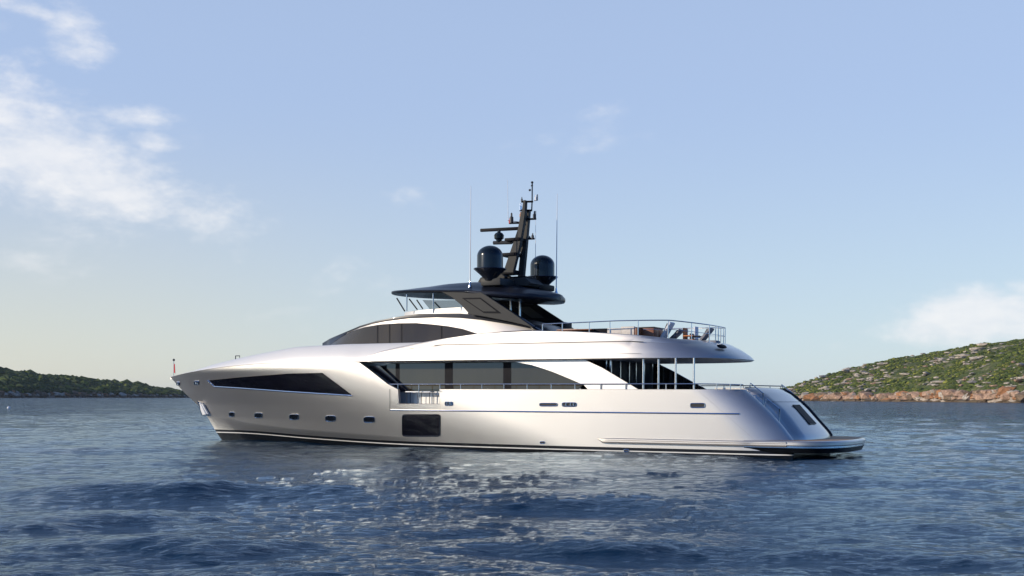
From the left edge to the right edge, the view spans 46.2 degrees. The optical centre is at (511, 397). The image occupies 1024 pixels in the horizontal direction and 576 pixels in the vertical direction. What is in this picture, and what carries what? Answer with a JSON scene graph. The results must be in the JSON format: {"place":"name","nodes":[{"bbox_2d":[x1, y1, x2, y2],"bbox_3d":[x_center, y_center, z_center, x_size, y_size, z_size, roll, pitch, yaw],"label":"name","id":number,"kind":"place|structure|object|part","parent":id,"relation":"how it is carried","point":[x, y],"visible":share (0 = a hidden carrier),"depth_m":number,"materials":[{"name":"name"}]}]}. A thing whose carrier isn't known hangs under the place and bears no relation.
{"place":"outdoors","nodes":[
{"label":"outdoors","id":0,"kind":"place"},
{"bbox_2d":[0,392,174,397],"bbox_3d":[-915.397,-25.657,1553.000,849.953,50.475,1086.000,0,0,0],"label":"headland","id":1,"kind":"structure","parent":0,"point":[51,396],"depth_m":1467.65,"materials":[{"name":"grey stone"}]},
{"bbox_2d":[0,366,187,396],"bbox_3d":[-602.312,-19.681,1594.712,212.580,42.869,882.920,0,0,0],"label":"scrub","id":2,"kind":"object","parent":1,"relation":"on","point":[30,381],"visible":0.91,"depth_m":1552.02,"materials":[{"name":"green plant"}]},
{"bbox_2d":[0,390,189,397],"bbox_3d":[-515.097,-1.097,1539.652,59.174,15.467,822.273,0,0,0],"label":"shoreline rocks","id":3,"kind":"object","parent":1,"relation":"on","point":[14,394],"visible":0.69,"depth_m":1461.13,"materials":[{"name":"grey stone"}]},
{"bbox_2d":[0,398,1023,575],"bbox_3d":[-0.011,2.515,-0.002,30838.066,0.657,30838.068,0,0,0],"label":"sea","id":4,"kind":"structure","parent":0,"point":[134,487],"depth_m":28.90,"materials":[{"name":"liquid"}]},
{"bbox_2d":[170,180,865,459],"bbox_3d":[-2.590,-4.184,64.333,41.648,14.844,8.252,0,0,28],"label":"motor yacht","id":5,"kind":"object","parent":4,"relation":"on","point":[499,359],"visible":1,"depth_m":60.25,"materials":[{"name":"silver metal"}]},
{"bbox_2d":[405,391,433,403],"bbox_3d":[-4.721,0.001,61.459,1.500,0.645,0.420,0,0,28],"label":"balcony table","id":6,"kind":"object","parent":5,"relation":"on","point":[421,395],"visible":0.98,"depth_m":61.54,"materials":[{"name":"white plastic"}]},
{"bbox_2d":[581,328,606,332],"bbox_3d":[4.272,-2.943,59.609,1.900,0.925,0.890,0,0,28],"label":"deck sofa","id":7,"kind":"object","parent":5,"relation":"on","point":[602,330],"visible":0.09,"depth_m":59.11,"materials":[{"name":"grey fabric"}]},
{"bbox_2d":[607,328,621,333],"bbox_3d":[5.282,-2.826,58.108,0.780,0.990,1.620,0,0,28],"label":"deck sofa","id":8,"kind":"object","parent":5,"relation":"on","point":[616,330],"visible":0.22,"depth_m":57.37,"materials":[{"name":"white fabric"}]},
{"bbox_2d":[621,326,641,334],"bbox_3d":[5.917,-2.848,57.732,0.845,1.070,1.700,0,0,27],"label":"deck sofa","id":9,"kind":"object","parent":5,"relation":"on","point":[632,330],"visible":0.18,"depth_m":57.06,"materials":[{"name":"white fabric"}]},
{"bbox_2d":[639,327,663,336],"bbox_3d":[6.651,-2.868,57.857,0.920,1.015,1.360,0,0,27],"label":"dining table","id":10,"kind":"object","parent":5,"relation":"on","point":[655,333],"visible":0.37,"depth_m":57.27,"materials":[{"name":"brown wood"}]},
{"bbox_3d":[6.903,-2.839,57.388,0.030,0.800,0.550,0,0,27],"label":"door","id":11,"kind":"part","parent":10,"relation":"part of","materials":[{"name":"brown wood"}]},
{"bbox_2d":[660,322,674,337],"bbox_3d":[7.565,-2.974,57.720,0.977,1.317,0.720,0,0,27],"label":"sun lounger","id":12,"kind":"object","parent":5,"relation":"on","point":[664,334],"visible":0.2,"depth_m":57.57,"materials":[{"name":"white fabric"}]},
{"bbox_2d":[670,329,682,338],"bbox_3d":[8.028,-2.824,58.605,0.977,1.019,0.720,0,0,27],"label":"sun lounger","id":13,"kind":"object","parent":5,"relation":"on","point":[676,334],"visible":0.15,"depth_m":58.38,"materials":[{"name":"grey fabric"}]},
{"bbox_2d":[683,328,695,339],"bbox_3d":[8.568,-2.837,57.874,0.530,1.050,0.610,0,0,28],"label":"deck chair","id":14,"kind":"object","parent":5,"relation":"on","point":[685,334],"visible":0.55,"depth_m":57.77,"materials":[{"name":"brown wood"}]},
{"bbox_2d":[690,333,700,339],"bbox_3d":[8.935,-2.710,58.133,0.530,0.800,0.610,0,0,28],"label":"deck chair","id":15,"kind":"object","parent":5,"relation":"on","point":[693,336],"visible":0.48,"depth_m":57.98,"materials":[{"name":"brown wood"}]},
{"bbox_2d":[694,326,700,338],"bbox_3d":[9.312,-2.908,59.291,0.530,1.200,0.610,0,0,27],"label":"deck chair","id":16,"kind":"object","parent":5,"relation":"on","point":[695,330],"visible":0.34,"depth_m":59.19,"materials":[{"name":"white fabric"}]},
{"bbox_2d":[699,328,719,342],"bbox_3d":[9.463,-2.825,57.520,0.974,1.036,0.720,0,0,27],"label":"sun lounger","id":17,"kind":"object","parent":5,"relation":"on","point":[704,336],"visible":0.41,"depth_m":57.34,"materials":[{"name":"white fabric"}]},
{"bbox_2d":[0,0,1023,389],"label":"sky","id":18,"kind":"structure","parent":0,"point":[831,186],"materials":[{"name":"blue"}]},
{"bbox_2d":[557,329,593,331],"bbox_3d":[3.263,-2.878,59.734,1.900,1.065,0.900,0,0,28],"label":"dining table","id":19,"kind":"object","parent":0,"point":[574,329],"visible":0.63,"depth_m":59.51,"materials":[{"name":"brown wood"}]},
{"bbox_2d":[793,341,1023,402],"bbox_3d":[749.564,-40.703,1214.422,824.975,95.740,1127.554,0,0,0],"label":"headland","id":20,"kind":"structure","parent":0,"point":[989,367],"depth_m":1341.94,"materials":[{"name":"green plant"}]},
{"bbox_2d":[781,339,1023,395],"bbox_3d":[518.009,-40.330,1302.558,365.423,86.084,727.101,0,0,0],"label":"scrub","id":21,"kind":"object","parent":20,"relation":"on","point":[1015,352],"visible":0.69,"depth_m":1381.48,"materials":[{"name":"green plant"}]},
{"bbox_2d":[787,343,1023,393],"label":"hillside rocks","id":22,"kind":"object","parent":20,"relation":"on","point":[973,349],"visible":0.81,"depth_m":1426.14,"materials":[{"name":"grey stone"}]},
{"bbox_2d":[798,386,1023,402],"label":"shoreline rocks","id":23,"kind":"object","parent":20,"relation":"on","point":[1003,394],"visible":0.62,"depth_m":1235.91,"materials":[{"name":"beige stone"}]}
]}

